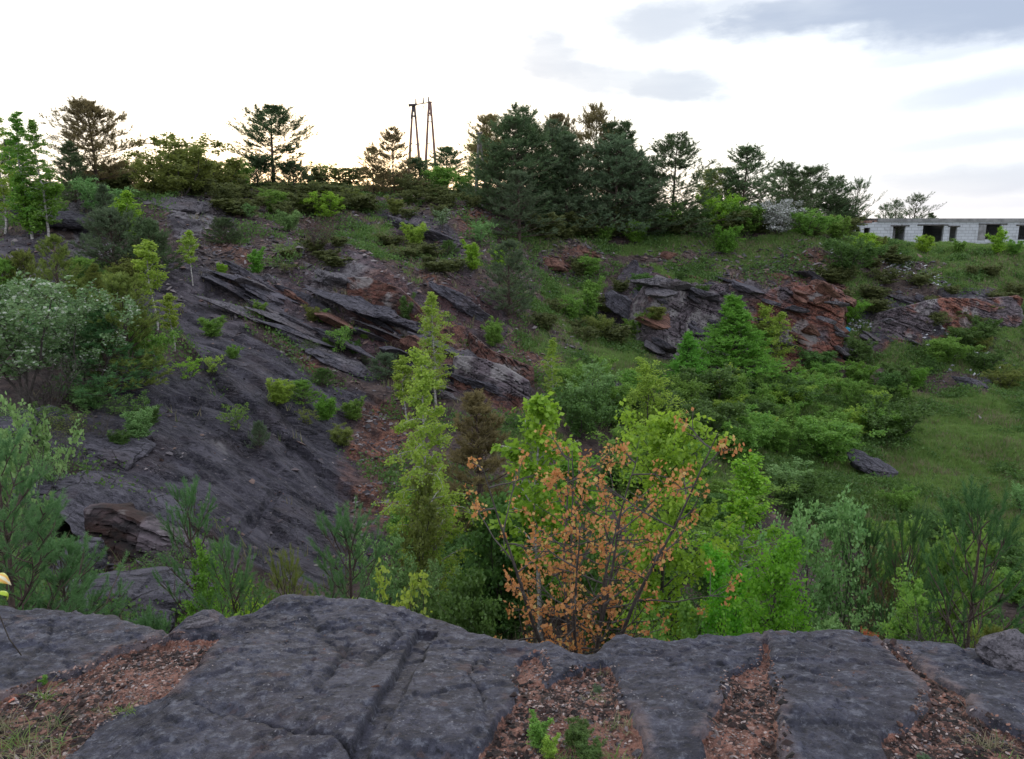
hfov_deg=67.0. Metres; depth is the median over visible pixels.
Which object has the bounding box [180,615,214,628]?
boulder
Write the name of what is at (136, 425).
shrub
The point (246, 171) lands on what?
shrub
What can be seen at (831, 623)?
shrub
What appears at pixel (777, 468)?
shrub
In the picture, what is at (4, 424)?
boulder
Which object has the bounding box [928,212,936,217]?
pine tree
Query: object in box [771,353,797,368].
cliff block
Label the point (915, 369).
shrub
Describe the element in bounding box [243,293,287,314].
rock outcrop
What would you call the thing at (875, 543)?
shrub
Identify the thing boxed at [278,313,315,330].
rock outcrop
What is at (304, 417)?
shrub
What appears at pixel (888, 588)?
leafy tree
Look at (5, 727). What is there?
grass tuft
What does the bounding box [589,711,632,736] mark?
grass tuft
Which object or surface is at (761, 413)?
shrub
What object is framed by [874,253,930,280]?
rubbish heap
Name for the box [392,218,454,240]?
rock outcrop
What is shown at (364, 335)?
shrub
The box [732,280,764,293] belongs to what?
cliff block
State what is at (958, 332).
shrub
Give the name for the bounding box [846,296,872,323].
shrub
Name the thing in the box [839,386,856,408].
shrub
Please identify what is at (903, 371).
shrub
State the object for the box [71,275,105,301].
shrub
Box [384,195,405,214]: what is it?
shrub
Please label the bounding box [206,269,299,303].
rock outcrop
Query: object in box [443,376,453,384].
rock outcrop
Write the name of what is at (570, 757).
grass tuft
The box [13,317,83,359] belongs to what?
shrub
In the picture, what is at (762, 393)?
shrub
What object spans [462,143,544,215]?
pine tree
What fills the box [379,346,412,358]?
rock outcrop
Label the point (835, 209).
pine tree
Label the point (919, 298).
cliff block
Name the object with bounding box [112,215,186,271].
pine tree
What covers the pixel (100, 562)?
boulder
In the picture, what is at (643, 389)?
leafy tree
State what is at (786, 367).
cliff block
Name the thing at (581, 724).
herb
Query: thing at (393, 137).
pine tree
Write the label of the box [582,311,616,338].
shrub
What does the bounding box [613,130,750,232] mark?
pine tree
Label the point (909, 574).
shrub
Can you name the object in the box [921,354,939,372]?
shrub
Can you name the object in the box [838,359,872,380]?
shrub
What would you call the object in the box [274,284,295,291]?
rock outcrop
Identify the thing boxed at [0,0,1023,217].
sky
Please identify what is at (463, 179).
shrub
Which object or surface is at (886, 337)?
cliff block
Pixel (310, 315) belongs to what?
shrub
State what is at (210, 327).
shrub
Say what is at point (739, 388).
shrub
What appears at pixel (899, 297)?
cliff block
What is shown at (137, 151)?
pine tree
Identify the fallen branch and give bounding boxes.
[30,704,70,720]
[707,715,723,729]
[946,712,1021,751]
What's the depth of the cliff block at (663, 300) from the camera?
43.22 m
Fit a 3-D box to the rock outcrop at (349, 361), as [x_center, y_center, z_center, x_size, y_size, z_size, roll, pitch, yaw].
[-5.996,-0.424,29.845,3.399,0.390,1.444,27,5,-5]
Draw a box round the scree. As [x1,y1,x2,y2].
[0,184,1023,646]
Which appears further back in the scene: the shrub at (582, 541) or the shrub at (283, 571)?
the shrub at (582, 541)
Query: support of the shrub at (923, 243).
on the ground at (228, 470)
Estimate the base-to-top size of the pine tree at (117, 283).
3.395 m
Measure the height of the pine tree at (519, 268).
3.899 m
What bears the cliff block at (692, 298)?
attached to the quarry face at (681, 312)
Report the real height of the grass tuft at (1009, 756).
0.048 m
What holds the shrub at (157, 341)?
on the ground at (228, 470)
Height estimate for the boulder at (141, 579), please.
0.512 m
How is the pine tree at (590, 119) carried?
on the ground at (228, 470)
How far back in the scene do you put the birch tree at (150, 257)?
26.87 m
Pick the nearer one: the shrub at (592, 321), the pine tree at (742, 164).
the shrub at (592, 321)
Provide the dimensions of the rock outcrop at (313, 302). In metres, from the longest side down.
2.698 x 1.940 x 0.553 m
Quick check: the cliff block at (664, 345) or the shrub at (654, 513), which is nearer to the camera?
the shrub at (654, 513)
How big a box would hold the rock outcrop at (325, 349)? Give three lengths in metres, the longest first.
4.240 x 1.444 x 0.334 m
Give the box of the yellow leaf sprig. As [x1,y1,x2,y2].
[0,573,21,655]
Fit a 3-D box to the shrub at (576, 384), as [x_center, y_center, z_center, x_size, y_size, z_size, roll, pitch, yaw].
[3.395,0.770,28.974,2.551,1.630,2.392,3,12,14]
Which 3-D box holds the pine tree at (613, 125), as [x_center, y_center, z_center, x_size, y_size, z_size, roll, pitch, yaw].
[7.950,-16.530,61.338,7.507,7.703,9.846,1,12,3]
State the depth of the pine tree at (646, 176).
59.94 m
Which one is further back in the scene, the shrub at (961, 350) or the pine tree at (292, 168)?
the pine tree at (292, 168)
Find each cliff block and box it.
[581,249,599,257]
[630,277,692,290]
[632,289,638,297]
[634,313,670,329]
[644,340,665,353]
[645,287,677,297]
[651,336,676,353]
[654,297,667,303]
[685,287,719,302]
[685,290,718,297]
[687,295,700,303]
[687,323,706,337]
[707,319,719,327]
[714,276,731,282]
[719,291,728,295]
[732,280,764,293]
[761,298,780,305]
[766,273,791,279]
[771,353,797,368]
[772,360,792,370]
[774,339,796,347]
[784,305,809,312]
[789,271,826,281]
[789,331,809,341]
[793,289,810,295]
[793,293,806,303]
[801,324,820,336]
[810,279,840,298]
[813,295,830,304]
[816,316,836,324]
[824,301,849,306]
[832,358,844,362]
[834,325,844,333]
[834,345,850,356]
[835,323,849,334]
[835,331,849,336]
[842,347,854,353]
[845,295,856,306]
[859,334,870,339]
[862,330,881,341]
[879,318,895,323]
[883,335,892,341]
[888,294,918,301]
[898,300,913,304]
[904,336,918,344]
[914,295,924,301]
[942,292,954,297]
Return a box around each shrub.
[0,169,64,237]
[0,257,33,298]
[0,270,76,404]
[0,277,64,312]
[0,351,90,406]
[0,391,49,414]
[0,391,84,608]
[0,404,35,420]
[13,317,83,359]
[19,427,90,476]
[22,312,91,354]
[24,401,90,429]
[25,298,78,311]
[27,278,143,391]
[35,445,70,484]
[39,409,90,437]
[50,421,81,431]
[53,315,96,357]
[59,255,106,286]
[67,175,137,209]
[67,380,121,410]
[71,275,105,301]
[72,262,111,291]
[95,398,129,414]
[104,265,138,284]
[105,389,149,419]
[106,292,146,316]
[107,429,132,444]
[109,252,145,288]
[119,152,174,194]
[119,320,179,379]
[120,405,157,439]
[122,132,234,195]
[122,539,197,569]
[139,404,162,423]
[163,356,203,379]
[193,156,250,192]
[197,315,226,337]
[201,354,225,374]
[216,262,227,272]
[216,402,249,431]
[225,344,245,358]
[225,577,268,617]
[232,157,254,185]
[240,203,259,219]
[246,246,265,272]
[252,299,267,316]
[255,188,290,212]
[265,377,296,404]
[275,208,305,231]
[290,378,322,404]
[294,214,346,247]
[294,406,318,424]
[297,190,345,218]
[298,493,398,603]
[301,304,320,320]
[301,339,320,348]
[307,367,339,385]
[309,161,340,184]
[312,393,339,420]
[322,324,355,354]
[322,338,332,348]
[327,422,355,445]
[337,329,352,338]
[338,187,364,196]
[339,395,366,420]
[339,527,412,604]
[348,339,361,353]
[352,558,432,616]
[359,327,370,338]
[360,354,371,363]
[382,492,432,549]
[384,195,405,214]
[396,550,459,618]
[397,222,429,244]
[398,292,415,319]
[409,556,480,608]
[411,528,477,582]
[420,165,458,192]
[420,566,506,638]
[425,482,507,545]
[432,207,451,229]
[438,526,495,566]
[438,558,487,622]
[451,171,479,189]
[460,239,482,270]
[461,486,583,632]
[466,581,536,639]
[469,220,498,244]
[480,315,505,345]
[488,247,507,267]
[538,353,618,389]
[542,380,632,438]
[543,536,611,603]
[549,548,642,627]
[555,525,675,654]
[558,293,583,320]
[564,358,627,424]
[572,377,634,411]
[577,255,603,274]
[577,276,605,317]
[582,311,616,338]
[585,424,678,500]
[592,438,622,488]
[595,224,615,240]
[599,382,636,428]
[601,442,648,490]
[616,368,650,395]
[620,219,652,243]
[621,318,640,339]
[626,395,646,417]
[626,567,687,624]
[627,595,709,640]
[629,272,653,290]
[629,370,654,410]
[631,402,654,424]
[631,500,702,558]
[633,308,655,319]
[646,304,667,320]
[650,390,752,451]
[655,202,690,232]
[657,487,729,526]
[658,395,674,413]
[659,372,714,410]
[663,363,753,411]
[664,594,699,635]
[676,272,684,279]
[680,440,723,491]
[681,202,713,233]
[686,528,758,607]
[691,510,736,548]
[692,591,747,636]
[693,282,704,289]
[694,501,730,522]
[695,188,746,226]
[704,473,799,525]
[705,362,745,401]
[711,373,753,404]
[711,414,779,460]
[712,224,746,253]
[713,394,746,422]
[719,202,768,234]
[734,404,791,450]
[736,411,778,428]
[743,367,761,395]
[744,399,787,415]
[746,368,814,402]
[747,198,806,233]
[749,383,778,416]
[750,322,776,334]
[750,373,824,410]
[754,483,883,632]
[760,422,797,453]
[761,328,773,341]
[762,385,818,412]
[764,454,815,494]
[773,469,832,516]
[774,401,807,427]
[775,400,796,439]
[776,375,806,406]
[784,418,815,459]
[785,346,838,374]
[785,363,813,409]
[786,207,845,236]
[786,370,839,407]
[788,369,843,396]
[790,414,888,464]
[796,496,820,521]
[807,359,850,377]
[807,491,829,511]
[811,415,831,429]
[811,602,928,638]
[812,496,856,535]
[814,402,853,430]
[821,233,893,272]
[822,216,853,238]
[830,375,865,395]
[831,510,899,638]
[837,337,878,362]
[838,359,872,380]
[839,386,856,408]
[840,403,872,436]
[842,587,903,634]
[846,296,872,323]
[847,232,883,252]
[848,380,870,406]
[849,361,882,383]
[854,400,901,436]
[857,391,938,440]
[860,383,896,392]
[861,518,944,554]
[861,545,929,581]
[863,518,919,550]
[864,390,892,407]
[873,371,905,396]
[874,236,889,245]
[875,484,919,512]
[876,363,914,386]
[876,513,1004,644]
[878,562,983,648]
[882,406,913,438]
[890,392,899,404]
[893,382,918,399]
[894,589,988,648]
[903,472,1023,647]
[903,506,948,532]
[907,367,930,389]
[910,365,929,378]
[914,235,934,251]
[920,516,952,548]
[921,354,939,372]
[923,335,963,363]
[924,509,987,550]
[931,336,985,361]
[932,494,987,521]
[936,566,1007,595]
[944,326,994,349]
[945,594,1005,626]
[949,238,967,252]
[955,522,1023,581]
[967,348,1011,371]
[968,315,1006,337]
[972,326,985,341]
[972,337,993,353]
[978,364,1023,389]
[984,226,1009,253]
[984,594,999,616]
[985,523,1000,539]
[997,564,1023,606]
[1005,239,1023,254]
[1008,480,1023,510]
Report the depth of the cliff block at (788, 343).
46.71 m
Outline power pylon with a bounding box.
[408,97,436,178]
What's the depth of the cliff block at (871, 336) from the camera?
49.24 m
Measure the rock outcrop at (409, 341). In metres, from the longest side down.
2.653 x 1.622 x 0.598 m
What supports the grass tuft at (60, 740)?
on the rock ledge
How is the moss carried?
on the rock ledge
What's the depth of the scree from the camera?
36.60 m
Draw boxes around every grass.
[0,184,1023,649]
[48,182,1023,642]
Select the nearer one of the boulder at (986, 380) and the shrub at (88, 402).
the shrub at (88, 402)
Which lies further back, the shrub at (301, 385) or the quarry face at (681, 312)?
the quarry face at (681, 312)
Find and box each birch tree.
[0,110,49,238]
[0,117,29,233]
[7,118,67,236]
[108,190,145,257]
[130,238,169,329]
[152,293,184,350]
[174,230,199,284]
[371,346,483,596]
[391,355,413,419]
[415,291,458,405]
[488,391,582,642]
[535,337,564,396]
[678,449,808,632]
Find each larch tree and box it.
[652,329,714,395]
[664,292,818,396]
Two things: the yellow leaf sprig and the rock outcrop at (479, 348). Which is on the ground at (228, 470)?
the rock outcrop at (479, 348)
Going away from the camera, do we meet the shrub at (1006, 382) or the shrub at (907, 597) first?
the shrub at (907, 597)
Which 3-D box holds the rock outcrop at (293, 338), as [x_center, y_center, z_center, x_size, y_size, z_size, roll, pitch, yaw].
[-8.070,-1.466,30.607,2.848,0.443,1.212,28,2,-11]
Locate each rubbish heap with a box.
[846,317,871,329]
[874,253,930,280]
[915,262,946,285]
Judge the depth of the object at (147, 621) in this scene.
5.42 m
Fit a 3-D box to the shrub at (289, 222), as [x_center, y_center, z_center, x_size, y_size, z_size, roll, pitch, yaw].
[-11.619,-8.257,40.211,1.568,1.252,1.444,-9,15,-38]
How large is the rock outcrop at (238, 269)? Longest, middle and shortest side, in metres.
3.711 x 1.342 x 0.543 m
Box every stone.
[66,754,79,758]
[93,717,101,725]
[294,695,303,698]
[631,748,641,756]
[648,741,656,746]
[966,726,975,731]
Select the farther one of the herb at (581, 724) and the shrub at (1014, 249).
the shrub at (1014, 249)
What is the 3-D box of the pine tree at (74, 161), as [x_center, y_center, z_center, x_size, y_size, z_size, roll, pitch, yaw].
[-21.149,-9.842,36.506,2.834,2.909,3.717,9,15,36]
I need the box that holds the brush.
[53,165,1023,343]
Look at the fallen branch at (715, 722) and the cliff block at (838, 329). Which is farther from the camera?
the cliff block at (838, 329)
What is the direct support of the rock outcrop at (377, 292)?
on the ground at (228, 470)
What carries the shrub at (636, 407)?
on the ground at (228, 470)
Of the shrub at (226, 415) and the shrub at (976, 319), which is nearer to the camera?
the shrub at (226, 415)
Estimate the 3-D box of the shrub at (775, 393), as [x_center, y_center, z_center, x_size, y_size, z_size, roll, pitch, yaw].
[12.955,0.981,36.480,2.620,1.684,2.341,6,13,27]
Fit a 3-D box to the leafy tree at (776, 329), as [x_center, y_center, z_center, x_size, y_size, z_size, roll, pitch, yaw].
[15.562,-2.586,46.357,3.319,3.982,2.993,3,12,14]
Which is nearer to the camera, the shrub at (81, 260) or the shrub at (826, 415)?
the shrub at (81, 260)
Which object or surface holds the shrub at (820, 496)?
on the ground at (228, 470)
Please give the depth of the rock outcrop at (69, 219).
34.80 m
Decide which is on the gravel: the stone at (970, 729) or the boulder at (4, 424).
the stone at (970, 729)
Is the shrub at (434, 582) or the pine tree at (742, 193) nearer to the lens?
the shrub at (434, 582)
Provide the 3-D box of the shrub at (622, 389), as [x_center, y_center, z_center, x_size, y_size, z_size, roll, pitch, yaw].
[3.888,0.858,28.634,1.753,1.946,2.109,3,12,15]
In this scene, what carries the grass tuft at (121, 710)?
on the rock ledge
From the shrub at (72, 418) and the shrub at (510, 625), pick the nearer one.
the shrub at (510, 625)
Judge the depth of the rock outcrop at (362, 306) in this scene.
32.07 m
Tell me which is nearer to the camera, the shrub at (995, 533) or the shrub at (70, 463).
the shrub at (70, 463)
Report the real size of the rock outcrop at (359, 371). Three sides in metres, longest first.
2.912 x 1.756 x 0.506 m
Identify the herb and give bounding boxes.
[37,675,48,684]
[526,709,554,749]
[537,732,560,758]
[561,715,594,750]
[572,730,608,758]
[592,683,603,693]
[916,752,931,758]
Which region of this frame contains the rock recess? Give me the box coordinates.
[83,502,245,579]
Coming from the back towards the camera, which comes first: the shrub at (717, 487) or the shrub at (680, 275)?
the shrub at (680, 275)
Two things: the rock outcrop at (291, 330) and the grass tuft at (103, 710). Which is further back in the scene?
the rock outcrop at (291, 330)
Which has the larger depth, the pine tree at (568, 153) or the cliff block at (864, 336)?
the pine tree at (568, 153)
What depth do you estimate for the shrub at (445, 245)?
43.30 m
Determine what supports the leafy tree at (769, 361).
on the ground at (228, 470)
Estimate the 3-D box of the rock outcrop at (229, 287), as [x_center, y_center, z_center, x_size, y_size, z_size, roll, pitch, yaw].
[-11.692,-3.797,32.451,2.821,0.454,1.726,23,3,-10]
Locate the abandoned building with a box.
[853,218,1023,243]
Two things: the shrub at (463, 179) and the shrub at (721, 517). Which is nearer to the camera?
the shrub at (721, 517)
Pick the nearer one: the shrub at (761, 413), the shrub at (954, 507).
the shrub at (954, 507)
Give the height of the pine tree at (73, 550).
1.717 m
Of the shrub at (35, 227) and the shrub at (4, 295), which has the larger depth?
the shrub at (35, 227)
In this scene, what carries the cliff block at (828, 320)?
attached to the quarry face at (681, 312)
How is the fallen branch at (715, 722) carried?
on the rock ledge
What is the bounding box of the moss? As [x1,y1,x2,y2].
[0,638,1023,758]
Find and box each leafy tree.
[177,533,249,622]
[386,461,451,612]
[462,133,488,173]
[507,451,629,641]
[586,398,747,639]
[618,354,690,435]
[696,166,733,206]
[698,541,765,635]
[713,530,816,635]
[751,302,797,361]
[756,351,784,373]
[839,536,907,639]
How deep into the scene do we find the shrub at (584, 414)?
25.76 m
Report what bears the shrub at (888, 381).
on the ground at (228, 470)
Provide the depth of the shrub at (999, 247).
57.92 m
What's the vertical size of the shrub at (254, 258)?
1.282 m
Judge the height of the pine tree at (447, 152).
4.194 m
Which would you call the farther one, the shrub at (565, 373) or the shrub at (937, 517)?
the shrub at (565, 373)
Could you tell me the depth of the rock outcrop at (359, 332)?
31.52 m
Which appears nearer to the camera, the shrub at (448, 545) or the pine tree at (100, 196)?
the shrub at (448, 545)
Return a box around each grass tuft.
[0,702,28,738]
[0,710,59,757]
[0,732,84,758]
[15,672,65,711]
[26,704,89,732]
[44,722,78,755]
[84,699,117,715]
[107,699,139,717]
[556,738,576,758]
[579,688,610,706]
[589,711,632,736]
[603,739,641,758]
[952,728,1017,758]
[998,748,1022,758]
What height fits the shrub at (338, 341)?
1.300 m
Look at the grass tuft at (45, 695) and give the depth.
3.12 m
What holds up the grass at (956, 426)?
on the ground at (228, 470)
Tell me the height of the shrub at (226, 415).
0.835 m
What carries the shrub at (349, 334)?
on the ground at (228, 470)
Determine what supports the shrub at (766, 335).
attached to the quarry face at (681, 312)
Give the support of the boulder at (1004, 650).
on the rock ledge
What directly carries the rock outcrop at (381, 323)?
on the ground at (228, 470)
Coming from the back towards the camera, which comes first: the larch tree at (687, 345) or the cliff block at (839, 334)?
the cliff block at (839, 334)
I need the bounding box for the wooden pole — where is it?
[474,132,483,192]
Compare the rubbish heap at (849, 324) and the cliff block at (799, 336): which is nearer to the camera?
the cliff block at (799, 336)
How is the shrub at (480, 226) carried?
on the ground at (228, 470)
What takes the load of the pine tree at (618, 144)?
on the ground at (228, 470)
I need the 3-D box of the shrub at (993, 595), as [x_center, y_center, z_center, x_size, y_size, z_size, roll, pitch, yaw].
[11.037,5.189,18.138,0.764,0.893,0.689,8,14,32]
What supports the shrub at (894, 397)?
on the ground at (228, 470)
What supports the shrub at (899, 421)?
on the ground at (228, 470)
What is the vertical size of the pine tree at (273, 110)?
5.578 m
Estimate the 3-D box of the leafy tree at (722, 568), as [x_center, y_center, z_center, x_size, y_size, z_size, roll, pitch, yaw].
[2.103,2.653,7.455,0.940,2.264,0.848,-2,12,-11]
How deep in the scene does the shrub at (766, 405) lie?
32.93 m
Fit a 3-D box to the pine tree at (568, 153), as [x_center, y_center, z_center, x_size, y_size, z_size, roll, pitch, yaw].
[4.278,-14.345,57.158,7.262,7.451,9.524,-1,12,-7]
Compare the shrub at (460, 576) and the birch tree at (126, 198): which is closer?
the shrub at (460, 576)
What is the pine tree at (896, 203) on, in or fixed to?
on the ground at (228, 470)
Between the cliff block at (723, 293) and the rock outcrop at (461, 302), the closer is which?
the rock outcrop at (461, 302)
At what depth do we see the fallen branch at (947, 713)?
2.94 m
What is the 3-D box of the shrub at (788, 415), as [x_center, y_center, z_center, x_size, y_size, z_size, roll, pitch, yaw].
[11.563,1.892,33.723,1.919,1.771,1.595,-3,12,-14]
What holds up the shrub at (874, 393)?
on the ground at (228, 470)
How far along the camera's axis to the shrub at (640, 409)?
28.58 m
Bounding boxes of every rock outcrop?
[10,209,92,230]
[56,470,235,549]
[143,196,204,213]
[183,199,233,215]
[191,294,272,327]
[200,273,255,299]
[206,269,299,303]
[222,260,278,290]
[234,274,283,305]
[234,277,275,292]
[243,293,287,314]
[244,299,319,337]
[245,306,322,340]
[251,318,334,347]
[262,274,283,285]
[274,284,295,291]
[274,325,306,343]
[277,332,345,358]
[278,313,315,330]
[284,289,308,304]
[292,289,332,311]
[303,288,439,336]
[304,284,398,334]
[305,348,372,380]
[312,268,356,287]
[312,327,374,358]
[313,353,381,378]
[314,311,352,329]
[346,277,427,336]
[348,317,401,338]
[350,327,388,341]
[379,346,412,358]
[388,215,410,222]
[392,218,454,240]
[399,335,441,354]
[406,330,463,355]
[406,359,433,368]
[412,381,461,400]
[413,378,458,392]
[418,368,453,378]
[428,281,490,321]
[434,334,461,344]
[443,365,453,371]
[443,370,507,397]
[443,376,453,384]
[453,355,531,406]
[461,349,476,356]
[466,331,534,386]
[542,256,567,271]
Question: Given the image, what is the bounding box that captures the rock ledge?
[0,594,1023,758]
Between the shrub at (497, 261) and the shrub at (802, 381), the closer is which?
the shrub at (802, 381)
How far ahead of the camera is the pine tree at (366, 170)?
55.88 m
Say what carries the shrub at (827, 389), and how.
on the ground at (228, 470)
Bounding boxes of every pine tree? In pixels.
[0,138,56,202]
[0,422,128,613]
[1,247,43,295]
[14,533,141,623]
[24,234,89,306]
[34,140,106,202]
[37,95,155,184]
[51,304,161,398]
[65,204,144,267]
[78,270,175,390]
[79,184,124,237]
[81,263,111,309]
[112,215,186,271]
[128,150,149,191]
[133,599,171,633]
[151,475,227,616]
[183,532,274,616]
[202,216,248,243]
[224,103,323,181]
[238,154,282,186]
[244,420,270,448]
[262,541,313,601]
[270,157,314,188]
[353,146,395,193]
[359,125,430,194]
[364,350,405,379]
[389,156,435,188]
[427,146,466,181]
[431,387,564,549]
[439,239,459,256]
[456,112,565,219]
[457,111,512,192]
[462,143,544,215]
[464,102,577,215]
[475,238,542,317]
[484,168,564,241]
[485,124,566,219]
[521,129,613,222]
[526,118,595,212]
[533,132,618,229]
[537,111,585,169]
[557,131,692,236]
[565,101,640,207]
[575,118,658,212]
[590,119,661,225]
[601,161,686,232]
[608,151,668,208]
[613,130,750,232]
[695,142,788,221]
[695,167,757,214]
[719,179,762,212]
[747,160,831,227]
[762,175,825,228]
[773,163,862,230]
[810,175,871,231]
[814,196,857,229]
[832,197,860,229]
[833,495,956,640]
[840,175,887,232]
[871,202,896,217]
[885,197,916,235]
[891,191,946,217]
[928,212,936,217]
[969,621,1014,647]
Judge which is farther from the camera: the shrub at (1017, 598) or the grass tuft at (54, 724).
the shrub at (1017, 598)
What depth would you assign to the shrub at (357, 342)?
31.06 m
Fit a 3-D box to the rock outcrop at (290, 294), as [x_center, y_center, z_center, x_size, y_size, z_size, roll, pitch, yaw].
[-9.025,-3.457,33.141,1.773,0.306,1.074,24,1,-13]
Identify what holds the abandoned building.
on the ground at (228, 470)
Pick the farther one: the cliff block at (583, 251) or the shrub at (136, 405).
the cliff block at (583, 251)
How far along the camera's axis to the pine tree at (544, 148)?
56.48 m
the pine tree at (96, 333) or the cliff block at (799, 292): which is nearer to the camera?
the pine tree at (96, 333)
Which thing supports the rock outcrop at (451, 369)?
on the ground at (228, 470)
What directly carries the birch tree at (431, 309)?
on the ground at (228, 470)
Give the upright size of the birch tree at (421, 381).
4.634 m
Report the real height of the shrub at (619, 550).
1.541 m
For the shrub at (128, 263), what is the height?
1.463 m
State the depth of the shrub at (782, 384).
36.67 m
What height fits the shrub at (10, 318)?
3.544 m
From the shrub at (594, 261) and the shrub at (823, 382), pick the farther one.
the shrub at (594, 261)
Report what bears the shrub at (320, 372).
on the ground at (228, 470)
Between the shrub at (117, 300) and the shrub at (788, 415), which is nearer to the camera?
the shrub at (117, 300)
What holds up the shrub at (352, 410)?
on the ground at (228, 470)
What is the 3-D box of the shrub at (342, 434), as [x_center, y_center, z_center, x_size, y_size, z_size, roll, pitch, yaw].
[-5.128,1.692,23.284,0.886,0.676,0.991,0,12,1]
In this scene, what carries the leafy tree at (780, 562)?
on the ground at (228, 470)
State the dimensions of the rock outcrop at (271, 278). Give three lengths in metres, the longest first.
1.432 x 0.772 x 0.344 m
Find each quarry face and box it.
[626,275,848,372]
[868,295,1023,341]
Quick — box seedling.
[860,628,879,636]
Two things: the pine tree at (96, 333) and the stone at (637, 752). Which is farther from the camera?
the pine tree at (96, 333)
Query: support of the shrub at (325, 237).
on the ground at (228, 470)
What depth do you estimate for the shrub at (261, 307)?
30.89 m
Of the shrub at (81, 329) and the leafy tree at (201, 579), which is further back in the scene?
the shrub at (81, 329)
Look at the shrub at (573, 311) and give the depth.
43.49 m
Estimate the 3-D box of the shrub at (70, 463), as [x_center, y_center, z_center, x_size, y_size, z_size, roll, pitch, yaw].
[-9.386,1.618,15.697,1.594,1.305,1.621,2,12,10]
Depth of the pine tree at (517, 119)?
53.69 m
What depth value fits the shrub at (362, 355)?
30.79 m
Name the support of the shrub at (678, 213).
on the ground at (228, 470)
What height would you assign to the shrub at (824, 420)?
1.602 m
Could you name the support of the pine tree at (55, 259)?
on the ground at (228, 470)
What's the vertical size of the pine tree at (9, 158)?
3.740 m
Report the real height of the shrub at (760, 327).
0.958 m
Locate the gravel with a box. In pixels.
[0,631,1023,758]
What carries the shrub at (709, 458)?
on the ground at (228, 470)
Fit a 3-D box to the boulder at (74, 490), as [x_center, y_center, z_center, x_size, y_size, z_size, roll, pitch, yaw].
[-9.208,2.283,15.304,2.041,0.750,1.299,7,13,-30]
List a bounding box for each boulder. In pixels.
[0,405,74,442]
[4,474,88,520]
[46,537,107,578]
[48,430,155,470]
[55,566,216,619]
[132,609,174,632]
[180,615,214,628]
[604,290,631,320]
[660,251,677,259]
[846,449,898,477]
[951,376,990,388]
[975,629,1023,671]
[976,375,1013,386]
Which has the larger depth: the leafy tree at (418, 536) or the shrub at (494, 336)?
the shrub at (494, 336)
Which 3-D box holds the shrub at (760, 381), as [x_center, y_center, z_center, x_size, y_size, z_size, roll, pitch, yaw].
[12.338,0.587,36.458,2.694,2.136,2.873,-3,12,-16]
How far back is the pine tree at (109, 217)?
31.33 m
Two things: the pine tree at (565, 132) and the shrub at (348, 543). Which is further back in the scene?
the pine tree at (565, 132)
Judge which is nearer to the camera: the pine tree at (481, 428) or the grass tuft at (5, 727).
the grass tuft at (5, 727)
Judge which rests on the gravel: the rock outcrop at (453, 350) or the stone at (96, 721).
the stone at (96, 721)
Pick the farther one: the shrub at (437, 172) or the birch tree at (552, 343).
the shrub at (437, 172)
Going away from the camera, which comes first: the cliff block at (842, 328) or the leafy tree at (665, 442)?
the leafy tree at (665, 442)
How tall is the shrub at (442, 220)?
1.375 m
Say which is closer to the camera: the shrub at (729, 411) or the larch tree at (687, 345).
the shrub at (729, 411)
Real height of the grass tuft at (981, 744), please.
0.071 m
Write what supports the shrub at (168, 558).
on the ground at (228, 470)
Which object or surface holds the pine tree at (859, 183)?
on the ground at (228, 470)
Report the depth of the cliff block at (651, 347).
42.90 m
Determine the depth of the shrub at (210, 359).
23.92 m
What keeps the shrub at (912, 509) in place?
on the ground at (228, 470)
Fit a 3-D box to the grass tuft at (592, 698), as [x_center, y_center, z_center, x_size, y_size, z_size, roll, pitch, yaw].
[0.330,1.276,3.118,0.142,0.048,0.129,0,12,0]
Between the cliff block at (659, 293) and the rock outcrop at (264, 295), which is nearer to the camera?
the rock outcrop at (264, 295)
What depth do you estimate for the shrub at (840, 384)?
41.46 m
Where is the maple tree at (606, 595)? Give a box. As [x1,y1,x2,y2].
[452,407,751,654]
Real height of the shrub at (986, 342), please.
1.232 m
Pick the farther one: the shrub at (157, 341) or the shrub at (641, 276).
the shrub at (641, 276)
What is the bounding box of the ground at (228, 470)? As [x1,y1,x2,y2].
[0,186,1023,652]
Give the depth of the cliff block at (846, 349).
47.75 m
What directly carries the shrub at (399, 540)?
on the ground at (228, 470)
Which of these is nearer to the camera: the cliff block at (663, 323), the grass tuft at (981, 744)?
the grass tuft at (981, 744)
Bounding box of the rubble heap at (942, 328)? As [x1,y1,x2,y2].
[914,323,1014,375]
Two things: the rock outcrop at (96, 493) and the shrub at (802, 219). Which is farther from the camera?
the shrub at (802, 219)
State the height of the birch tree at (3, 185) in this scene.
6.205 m
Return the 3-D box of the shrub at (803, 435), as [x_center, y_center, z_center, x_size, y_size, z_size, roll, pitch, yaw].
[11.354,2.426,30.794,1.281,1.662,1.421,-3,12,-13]
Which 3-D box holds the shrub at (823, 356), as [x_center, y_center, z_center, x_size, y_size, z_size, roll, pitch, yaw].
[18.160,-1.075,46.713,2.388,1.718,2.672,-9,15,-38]
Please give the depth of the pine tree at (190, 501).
9.03 m
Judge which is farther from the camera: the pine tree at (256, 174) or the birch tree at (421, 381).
the pine tree at (256, 174)
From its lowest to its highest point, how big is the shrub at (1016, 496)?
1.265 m
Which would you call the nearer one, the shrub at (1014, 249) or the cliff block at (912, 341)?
the cliff block at (912, 341)
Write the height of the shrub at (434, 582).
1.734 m
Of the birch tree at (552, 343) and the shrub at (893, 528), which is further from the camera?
the birch tree at (552, 343)

